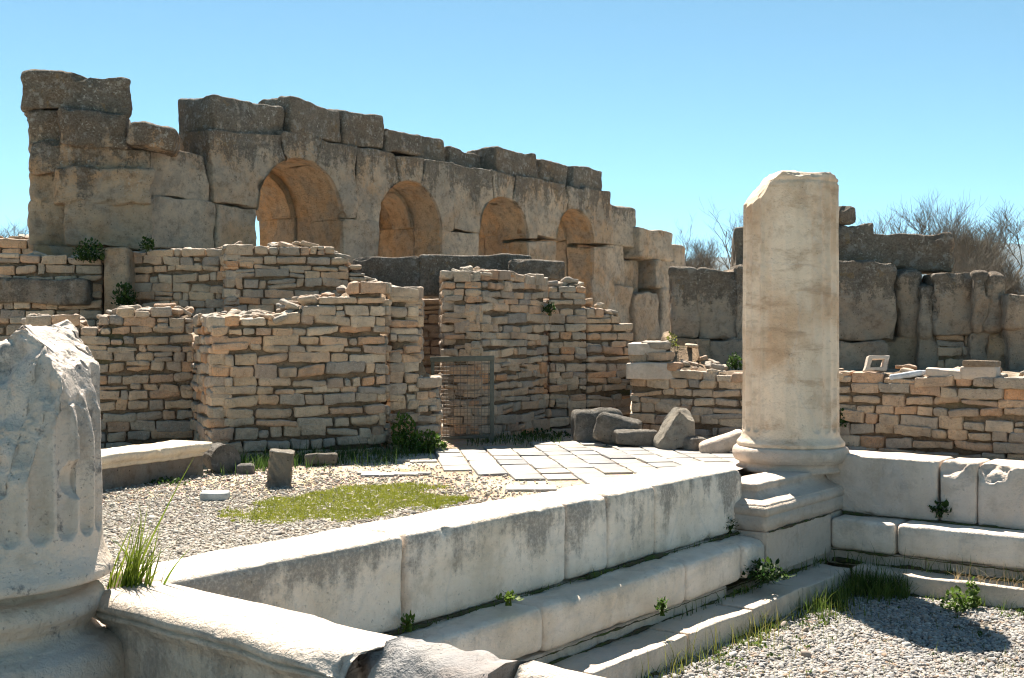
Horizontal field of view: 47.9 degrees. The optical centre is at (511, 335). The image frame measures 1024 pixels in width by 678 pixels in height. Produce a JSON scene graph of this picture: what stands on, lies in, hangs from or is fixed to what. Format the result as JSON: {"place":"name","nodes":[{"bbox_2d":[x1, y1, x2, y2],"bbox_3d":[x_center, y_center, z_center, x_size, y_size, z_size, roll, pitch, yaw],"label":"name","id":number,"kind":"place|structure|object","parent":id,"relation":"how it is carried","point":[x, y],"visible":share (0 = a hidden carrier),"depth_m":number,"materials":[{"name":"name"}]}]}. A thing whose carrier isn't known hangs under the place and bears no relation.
{"place":"outdoors","nodes":[
{"label":"outdoors","id":0,"kind":"place"},
{"bbox_2d":[97,459,572,589],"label":"terrace gravel","id":1,"kind":"structure","parent":0,"point":[178,532],"depth_m":8.08,"materials":[{"name":"beige gravel"}]},
{"bbox_2d":[265,448,294,487],"bbox_3d":[-1.921,1.104,9.548,0.240,0.330,0.191,0,0,-9],"label":"stone block","id":2,"kind":"object","parent":1,"relation":"on","point":[280,466],"visible":0.94,"depth_m":9.48,"materials":[{"name":"stone"}]},
{"bbox_2d":[0,0,1023,258],"label":"sky","id":3,"kind":"structure","parent":0,"point":[677,104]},
{"bbox_2d":[101,389,1023,543],"bbox_3d":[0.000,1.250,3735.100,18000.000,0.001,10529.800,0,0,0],"label":"ground","id":4,"kind":"structure","parent":0,"point":[459,444],"depth_m":10.23,"materials":[{"name":"soil"}]},
{"bbox_2d":[0,220,28,237],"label":"bare tree","id":5,"kind":"object","parent":4,"relation":"on","point":[13,229],"visible":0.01,"depth_m":40.52,"materials":[{"name":"brown plant"}]},
{"bbox_2d":[0,234,32,254],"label":"rubble wall","id":6,"kind":"structure","parent":4,"relation":"on","point":[18,244],"depth_m":17.54,"materials":[{"name":"stone"}]},
{"bbox_2d":[0,251,104,340],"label":"rubble wall","id":7,"kind":"structure","parent":4,"relation":"on","point":[37,265],"depth_m":15.32,"materials":[{"name":"stone"}]},
{"bbox_2d":[0,277,93,305],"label":"long slab","id":8,"kind":"structure","parent":7,"relation":"in","point":[72,292],"depth_m":15.12,"materials":[{"name":"grey stone"}]},
{"bbox_2d":[20,69,155,256],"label":"corner pier","id":9,"kind":"structure","parent":7,"relation":"on","point":[92,173],"depth_m":16.23,"materials":[{"name":"stone"}]},
{"bbox_2d":[126,121,180,156],"bbox_3d":[-5.130,-2.817,16.483,0.720,0.439,0.620,0,0,-12],"label":"boulder","id":10,"kind":"object","parent":9,"relation":"on","point":[150,137],"visible":1,"depth_m":16.23,"materials":[{"name":"stone"}]},
{"bbox_2d":[72,237,106,262],"bbox_3d":[-5.589,-1.138,15.306,0.532,0.354,0.486,0,0,0],"label":"bush","id":11,"kind":"object","parent":7,"relation":"on","point":[87,256],"visible":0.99,"depth_m":15.26,"materials":[{"name":"green plant"}]},
{"bbox_2d":[0,319,124,677],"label":"broken column","id":12,"kind":"structure","parent":4,"relation":"on","point":[56,560],"depth_m":4.24,"materials":[{"name":"stone"}]},
{"bbox_2d":[101,440,211,490],"bbox_3d":[-3.251,1.119,9.763,0.465,0.341,1.613,0,0,26],"label":"marble bench","id":13,"kind":"object","parent":4,"relation":"on","point":[126,466],"visible":0.5,"depth_m":9.78,"materials":[{"name":"beige stone"}]},
{"bbox_2d":[144,476,190,486],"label":"weed","id":14,"kind":"object","parent":4,"relation":"on","point":[161,480],"visible":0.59,"depth_m":9.71,"materials":[{"name":"green plant"}]},
{"bbox_2d":[133,247,224,419],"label":"rubble wall","id":15,"kind":"structure","parent":4,"relation":"on","point":[188,276],"depth_m":15.48,"materials":[{"name":"stone"}]},
{"bbox_2d":[138,236,159,251],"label":"weed","id":16,"kind":"object","parent":15,"relation":"on","point":[147,246],"visible":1,"depth_m":15.28,"materials":[{"name":"green plant"}]},
{"bbox_2d":[200,490,229,500],"bbox_3d":[-2.249,1.210,8.727,0.214,0.070,0.132,0,0,-8],"label":"grey stone","id":17,"kind":"object","parent":4,"relation":"on","point":[212,495],"visible":1,"depth_m":8.67,"materials":[{"name":"white stone"}]},
{"bbox_2d":[203,443,240,473],"bbox_3d":[-2.682,1.126,10.599,0.282,0.274,0.361,0,0,-29],"label":"column drum","id":18,"kind":"object","parent":4,"relation":"on","point":[217,457],"depth_m":10.45,"materials":[{"name":"grey stone"}]},
{"bbox_2d":[21,281,424,456],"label":"rubble wall","id":19,"kind":"structure","parent":4,"relation":"on","point":[294,373],"depth_m":12.36,"materials":[{"name":"stone"}]},
{"bbox_2d":[236,463,254,473],"bbox_3d":[-2.429,1.230,10.477,0.188,0.139,0.160,0,0,-9],"label":"block","id":20,"kind":"object","parent":4,"relation":"on","point":[245,468],"depth_m":10.41,"materials":[{"name":"grey stone"}]},
{"bbox_2d":[220,241,380,402],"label":"rubble wall","id":21,"kind":"structure","parent":4,"relation":"on","point":[269,276],"depth_m":15.26,"materials":[{"name":"stone"}]},
{"bbox_2d":[353,256,419,286],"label":"stone lintel","id":22,"kind":"structure","parent":21,"relation":"attached to","point":[400,271],"depth_m":16.29,"materials":[{"name":"grey stone"}]},
{"bbox_2d":[304,452,337,464],"bbox_3d":[-1.841,1.181,11.115,0.323,0.118,0.207,0,0,-11],"label":"grey stone","id":23,"kind":"object","parent":4,"relation":"on","point":[329,457],"visible":0.9,"depth_m":11.03,"materials":[{"name":"grey stone"}]},
{"bbox_2d":[218,480,470,524],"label":"grass","id":24,"kind":"structure","parent":4,"relation":"on","point":[330,497],"depth_m":8.48,"materials":[{"name":"green plant"}]},
{"bbox_2d":[203,426,563,476],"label":"wall foot grass","id":25,"kind":"structure","parent":4,"relation":"on","point":[351,455],"depth_m":11.69,"materials":[{"name":"green plant"}]},
{"bbox_2d":[390,411,417,450],"bbox_3d":[-1.139,1.012,12.307,0.353,0.430,0.351,0,0,0],"label":"weed","id":26,"kind":"object","parent":4,"relation":"on","point":[402,439],"visible":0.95,"depth_m":12.28,"materials":[{"name":"green plant"}]},
{"bbox_2d":[151,94,685,362],"bbox_3d":[-1.254,-1.288,23.686,2.422,5.382,16.157,0,0,38],"label":"ruined arcade","id":27,"kind":"object","parent":4,"relation":"on","point":[292,169],"visible":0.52,"depth_m":20.93,"materials":[{"name":"stone"}]},
{"bbox_2d":[407,429,447,452],"bbox_3d":[-0.911,1.120,12.299,0.457,0.259,0.486,0,0,0],"label":"weed","id":28,"kind":"object","parent":4,"relation":"on","point":[430,442],"visible":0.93,"depth_m":12.25,"materials":[{"name":"green plant"}]},
{"bbox_2d":[413,362,442,448],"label":"rubble wall","id":29,"kind":"structure","parent":4,"relation":"on","point":[429,408],"depth_m":12.76,"materials":[{"name":"stone"}]},
{"bbox_2d":[430,356,493,442],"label":"wire gate","id":30,"kind":"structure","parent":4,"relation":"on","point":[453,359],"depth_m":13.45,"materials":[{"name":"metal"}]},
{"bbox_2d":[421,298,547,417],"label":"rubble wall","id":31,"kind":"structure","parent":4,"relation":"on","point":[431,328],"depth_m":17.36,"materials":[{"name":"brown stone"}]},
{"bbox_2d":[438,265,632,439],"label":"rubble wall","id":32,"kind":"structure","parent":4,"relation":"on","point":[503,319],"depth_m":14.76,"materials":[{"name":"stone"}]},
{"bbox_2d":[419,253,531,295],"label":"stone lintel","id":33,"kind":"structure","parent":32,"relation":"on","point":[431,266],"depth_m":16.36,"materials":[{"name":"grey stone"}]},
{"bbox_2d":[508,259,564,280],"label":"stone lintel","id":34,"kind":"structure","parent":32,"relation":"on","point":[553,270],"depth_m":15.92,"materials":[{"name":"grey stone"}]},
{"bbox_2d":[542,302,555,315],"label":"weed","id":35,"kind":"object","parent":32,"relation":"attached to","point":[547,309],"visible":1,"depth_m":14.99,"materials":[{"name":"green plant"}]},
{"bbox_2d":[514,427,570,438],"bbox_3d":[0.398,1.235,14.300,0.758,0.219,0.742,0,0,-33],"label":"weed","id":36,"kind":"object","parent":4,"relation":"on","point":[546,434],"visible":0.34,"depth_m":14.28,"materials":[{"name":"green plant"}]},
{"bbox_2d":[673,211,723,269],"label":"bare tree","id":37,"kind":"object","parent":4,"relation":"on","point":[687,240],"visible":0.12,"depth_m":59.63,"materials":[{"name":"brown plant"}]},
{"bbox_2d":[678,235,726,270],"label":"bare tree","id":38,"kind":"object","parent":4,"relation":"on","point":[695,261],"visible":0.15,"depth_m":50.92,"materials":[{"name":"brown plant"}]},
{"bbox_2d":[699,199,742,268],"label":"bare tree","id":39,"kind":"object","parent":4,"relation":"on","point":[727,250],"visible":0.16,"depth_m":45.22,"materials":[{"name":"brown plant"}]},
{"bbox_2d":[629,340,1023,458],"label":"rubble wall","id":40,"kind":"structure","parent":4,"relation":"on","point":[977,417],"depth_m":12.53,"materials":[{"name":"stone"}]},
{"bbox_2d":[628,342,665,354],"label":"marble block","id":41,"kind":"structure","parent":40,"relation":"on","point":[637,348],"depth_m":14.39,"materials":[{"name":"grey stone"}]},
{"bbox_2d":[626,362,674,379],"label":"marble block","id":42,"kind":"structure","parent":40,"relation":"on","point":[647,370],"depth_m":14.25,"materials":[{"name":"grey stone"}]},
{"bbox_2d":[666,331,679,349],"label":"weed","id":43,"kind":"object","parent":40,"relation":"on","point":[669,338],"visible":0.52,"depth_m":14.59,"materials":[{"name":"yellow plant"}]},
{"bbox_2d":[726,352,742,369],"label":"bush","id":44,"kind":"object","parent":40,"relation":"on","point":[734,362],"visible":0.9,"depth_m":14.47,"materials":[{"name":"green plant"}]},
{"bbox_2d":[839,408,852,426],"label":"weed","id":45,"kind":"object","parent":40,"relation":"on","point":[841,421],"visible":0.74,"depth_m":12.78,"materials":[{"name":"green plant"}]},
{"bbox_2d":[863,355,889,371],"bbox_3d":[4.024,0.311,12.724,0.327,0.189,0.113,0,0,-11],"label":"pierced stone","id":46,"kind":"object","parent":40,"relation":"on","point":[881,368],"visible":1,"depth_m":12.70,"materials":[{"name":"stone"}]},
{"bbox_2d":[889,370,925,379],"bbox_3d":[4.299,0.428,12.494,0.355,0.122,0.259,0,0,35],"label":"loose slab","id":47,"kind":"object","parent":40,"relation":"on","point":[916,373],"depth_m":12.39,"materials":[{"name":"white stone"}]},
{"bbox_2d":[926,367,961,379],"bbox_3d":[4.623,0.403,12.245,0.407,0.133,0.302,0,0,33],"label":"loose slab","id":48,"kind":"object","parent":40,"relation":"on","point":[940,372],"depth_m":12.14,"materials":[{"name":"stone"}]},
{"bbox_2d":[960,366,1000,379],"bbox_3d":[4.904,0.384,12.055,0.372,0.154,0.312,0,0,32],"label":"loose slab","id":49,"kind":"object","parent":40,"relation":"on","point":[969,373],"depth_m":11.93,"materials":[{"name":"stone"}]},
{"bbox_2d":[962,360,1000,366],"bbox_3d":[4.901,0.288,12.017,0.345,0.073,0.267,0,0,30],"label":"loose slab","id":50,"kind":"object","parent":49,"relation":"on","point":[978,363],"depth_m":11.91,"materials":[{"name":"brown stone"}]},
{"bbox_2d":[855,204,898,233],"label":"bare tree","id":51,"kind":"object","parent":4,"relation":"on","point":[876,222],"visible":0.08,"depth_m":49.09,"materials":[{"name":"brown plant"}]},
{"bbox_2d":[874,189,986,256],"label":"bare tree","id":52,"kind":"object","parent":4,"relation":"on","point":[921,225],"visible":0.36,"depth_m":45.53,"materials":[{"name":"brown plant"}]},
{"bbox_2d":[935,335,967,368],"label":"rubble wall","id":53,"kind":"structure","parent":4,"relation":"on","point":[952,351],"depth_m":15.73,"materials":[{"name":"stone"}]},
{"bbox_2d":[908,196,1023,275],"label":"bare tree","id":54,"kind":"object","parent":4,"relation":"on","point":[995,246],"visible":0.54,"depth_m":41.82,"materials":[{"name":"brown plant"}]},
{"bbox_2d":[922,243,1023,294],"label":"bare tree","id":55,"kind":"object","parent":4,"relation":"on","point":[1013,284],"visible":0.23,"depth_m":37.96,"materials":[{"name":"brown plant"}]},
{"bbox_2d":[353,441,866,491],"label":"paving","id":56,"kind":"structure","parent":0,"point":[562,461],"depth_m":11.33,"materials":[{"name":"stone"}]},
{"bbox_2d":[571,407,622,442],"bbox_3d":[1.011,1.065,13.589,0.630,0.446,0.484,0,0,0],"label":"fallen block","id":57,"kind":"object","parent":56,"relation":"on","point":[583,422],"depth_m":13.39,"materials":[{"name":"grey stone"}]},
{"bbox_2d":[592,412,641,444],"bbox_3d":[1.210,1.083,13.201,0.543,0.423,0.393,0,0,15],"label":"fallen block","id":58,"kind":"object","parent":56,"relation":"on","point":[607,423],"depth_m":13.05,"materials":[{"name":"grey stone"}]},
{"bbox_2d":[612,428,657,446],"bbox_3d":[1.377,1.138,12.904,0.508,0.196,0.341,0,0,0],"label":"stone","id":59,"kind":"object","parent":56,"relation":"on","point":[633,437],"visible":0.91,"depth_m":12.75,"materials":[{"name":"grey stone"}]},
{"bbox_2d":[653,407,694,449],"bbox_3d":[1.770,1.013,12.620,0.431,0.458,0.373,0,0,0],"label":"pale boulder","id":60,"kind":"object","parent":56,"relation":"on","point":[677,427],"visible":0.88,"depth_m":12.50,"materials":[{"name":"stone"}]},
{"bbox_2d":[683,436,705,450],"bbox_3d":[1.973,1.175,12.407,0.231,0.179,0.208,0,0,-14],"label":"stone","id":61,"kind":"object","parent":56,"relation":"on","point":[691,443],"visible":0.6,"depth_m":12.32,"materials":[{"name":"grey stone"}]},
{"bbox_2d":[699,429,741,453],"bbox_3d":[2.226,1.141,12.190,0.515,0.295,0.234,0,0,-6],"label":"marble fragment","id":62,"kind":"object","parent":56,"relation":"on","point":[725,443],"visible":0.65,"depth_m":12.09,"materials":[{"name":"beige stone"}]},
{"bbox_2d":[654,596,667,615],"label":"weed","id":63,"kind":"object","parent":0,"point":[661,606],"visible":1,"depth_m":7.04,"materials":[{"name":"green plant"}]},
{"bbox_2d":[646,594,1023,677],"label":"court gravel","id":64,"kind":"structure","parent":0,"point":[913,655],"depth_m":7.35,"materials":[{"name":"grey gravel"}]},
{"bbox_2d":[394,532,1023,677],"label":"court grass","id":65,"kind":"structure","parent":64,"relation":"on","point":[889,588],"depth_m":8.58,"materials":[{"name":"green plant"}]},
{"bbox_2d":[641,578,943,677],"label":"yellow grass","id":66,"kind":"structure","parent":64,"relation":"on","point":[752,633],"depth_m":7.27,"materials":[{"name":"plant"}]},
{"bbox_2d":[939,585,978,612],"bbox_3d":[3.231,1.924,8.359,0.274,0.209,0.292,0,0,0],"label":"weed","id":67,"kind":"object","parent":64,"relation":"on","point":[955,600],"visible":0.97,"depth_m":8.35,"materials":[{"name":"green plant"}]},
{"bbox_2d":[961,576,981,607],"bbox_3d":[3.353,1.880,8.416,0.161,0.278,0.147,0,0,0],"label":"weed","id":68,"kind":"object","parent":64,"relation":"on","point":[976,590],"visible":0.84,"depth_m":8.41,"materials":[{"name":"green plant"}]},
{"bbox_2d":[679,560,1023,677],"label":"court floor","id":69,"kind":"structure","parent":0,"point":[970,624],"depth_m":7.96,"materials":[{"name":"grey gravel"}]},
{"bbox_2d":[93,580,604,677],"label":"moulded parapet","id":70,"kind":"structure","parent":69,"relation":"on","point":[159,629],"depth_m":3.99,"materials":[{"name":"stone"}]},
{"bbox_2d":[107,461,192,588],"bbox_3d":[-1.557,0.754,4.540,0.567,0.523,0.422,0,0,0],"label":"grass tuft","id":71,"kind":"object","parent":70,"relation":"on","point":[131,575],"visible":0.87,"depth_m":4.61,"materials":[{"name":"green plant"}]},
{"bbox_2d":[553,563,849,677],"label":"marble kerb","id":72,"kind":"structure","parent":69,"relation":"on","point":[624,657],"depth_m":7.35,"materials":[{"name":"white stone"}]},
{"bbox_2d":[514,555,825,663],"bbox_3d":[0.566,1.814,7.224,0.409,0.122,6.093,0,0,38],"label":"footing course","id":73,"kind":"object","parent":72,"relation":"on","point":[578,648],"visible":0.16,"depth_m":7.05,"materials":[{"name":"stone"}]},
{"bbox_2d":[385,534,763,659],"bbox_3d":[0.208,1.622,6.731,0.458,0.284,4.875,0,0,38],"label":"marble step","id":74,"kind":"object","parent":73,"relation":"on","point":[555,617],"visible":0.67,"depth_m":6.80,"materials":[{"name":"white stone"}]},
{"bbox_2d":[400,610,414,631],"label":"weed","id":75,"kind":"object","parent":74,"relation":"on","point":[407,622],"visible":1,"depth_m":5.75,"materials":[{"name":"green plant"}]},
{"bbox_2d":[109,464,741,632],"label":"marble parapet","id":76,"kind":"structure","parent":74,"relation":"on","point":[382,576],"depth_m":6.25,"materials":[{"name":"white stone"}]},
{"bbox_2d":[724,516,738,533],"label":"weed","id":77,"kind":"object","parent":76,"relation":"on","point":[730,527],"visible":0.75,"depth_m":8.58,"materials":[{"name":"green plant"}]},
{"bbox_2d":[495,589,523,605],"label":"weed","id":78,"kind":"object","parent":74,"relation":"on","point":[509,596],"visible":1,"depth_m":6.15,"materials":[{"name":"green plant"}]},
{"bbox_2d":[718,462,843,573],"bbox_3d":[2.006,1.484,9.598,1.158,0.737,1.897,0,0,38],"label":"corner pedestal","id":79,"kind":"object","parent":73,"relation":"on","point":[766,503],"visible":0.44,"depth_m":8.96,"materials":[{"name":"stone"}]},
{"bbox_2d":[732,170,849,474],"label":"marble column","id":80,"kind":"structure","parent":79,"relation":"on","point":[790,385],"depth_m":9.61,"materials":[{"name":"beige stone"}]},
{"bbox_2d":[381,511,1023,676],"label":"joint soil","id":81,"kind":"structure","parent":69,"relation":"on","point":[632,563],"depth_m":7.89,"materials":[{"name":"soil"}]},
{"bbox_2d":[740,556,794,582],"bbox_3d":[1.810,1.677,8.260,0.333,0.196,0.380,0,0,-37],"label":"weed","id":82,"kind":"object","parent":81,"relation":"on","point":[767,574],"visible":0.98,"depth_m":8.23,"materials":[{"name":"green plant"}]},
{"bbox_2d":[928,499,951,517],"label":"weed","id":83,"kind":"object","parent":81,"relation":"on","point":[945,504],"visible":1,"depth_m":9.13,"materials":[{"name":"green plant"}]},
{"bbox_2d":[705,558,1023,672],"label":"ground weeds","id":84,"kind":"object","parent":69,"relation":"on","point":[797,616],"visible":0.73,"depth_m":7.85,"materials":[{"name":"green plant"}]},
{"bbox_2d":[852,562,1023,608],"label":"marble kerb","id":85,"kind":"structure","parent":69,"relation":"on","point":[931,583],"depth_m":8.69,"materials":[{"name":"white stone"}]},
{"bbox_2d":[828,546,1023,579],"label":"footing course","id":86,"kind":"object","parent":85,"relation":"on","point":[843,554],"visible":0.41,"depth_m":9.02,"materials":[{"name":"stone"}]},
{"bbox_2d":[831,514,1023,569],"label":"marble step","id":87,"kind":"object","parent":86,"relation":"on","point":[997,547],"visible":0.87,"depth_m":8.97,"materials":[{"name":"white stone"}]},
{"bbox_2d":[826,450,1023,529],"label":"marble parapet","id":88,"kind":"structure","parent":87,"relation":"on","point":[982,491],"depth_m":9.23,"materials":[{"name":"white stone"}]},
{"bbox_2d":[951,564,1023,586],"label":"dry grass","id":89,"kind":"structure","parent":85,"relation":"on","point":[958,576],"depth_m":8.50,"materials":[{"name":"plant"}]},
{"bbox_2d":[691,243,1023,294],"bbox_3d":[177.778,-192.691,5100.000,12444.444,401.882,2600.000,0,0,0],"label":"hills","id":90,"kind":"structure","parent":0,"point":[1016,250],"depth_m":4470.21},
{"bbox_2d":[727,367,1021,376],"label":"earth bank","id":91,"kind":"structure","parent":0,"point":[1012,373],"depth_m":14.87,"materials":[{"name":"beige stone"}]},
{"bbox_2d":[661,206,1023,370],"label":"ashlar wall","id":92,"kind":"structure","parent":91,"relation":"on","point":[896,306],"depth_m":15.81,"materials":[{"name":"stone"}]},
{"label":"earth fill","id":93,"kind":"structure","parent":0,"visible":0},
{"bbox_2d":[104,247,136,314],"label":"upright block","id":94,"kind":"structure","parent":93,"relation":"on","point":[119,265],"depth_m":15.29,"materials":[{"name":"stone"}]},
{"bbox_2d":[111,282,138,305],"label":"bush","id":95,"kind":"object","parent":93,"relation":"on","point":[127,299],"visible":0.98,"depth_m":14.95,"materials":[{"name":"green plant"}]}
]}

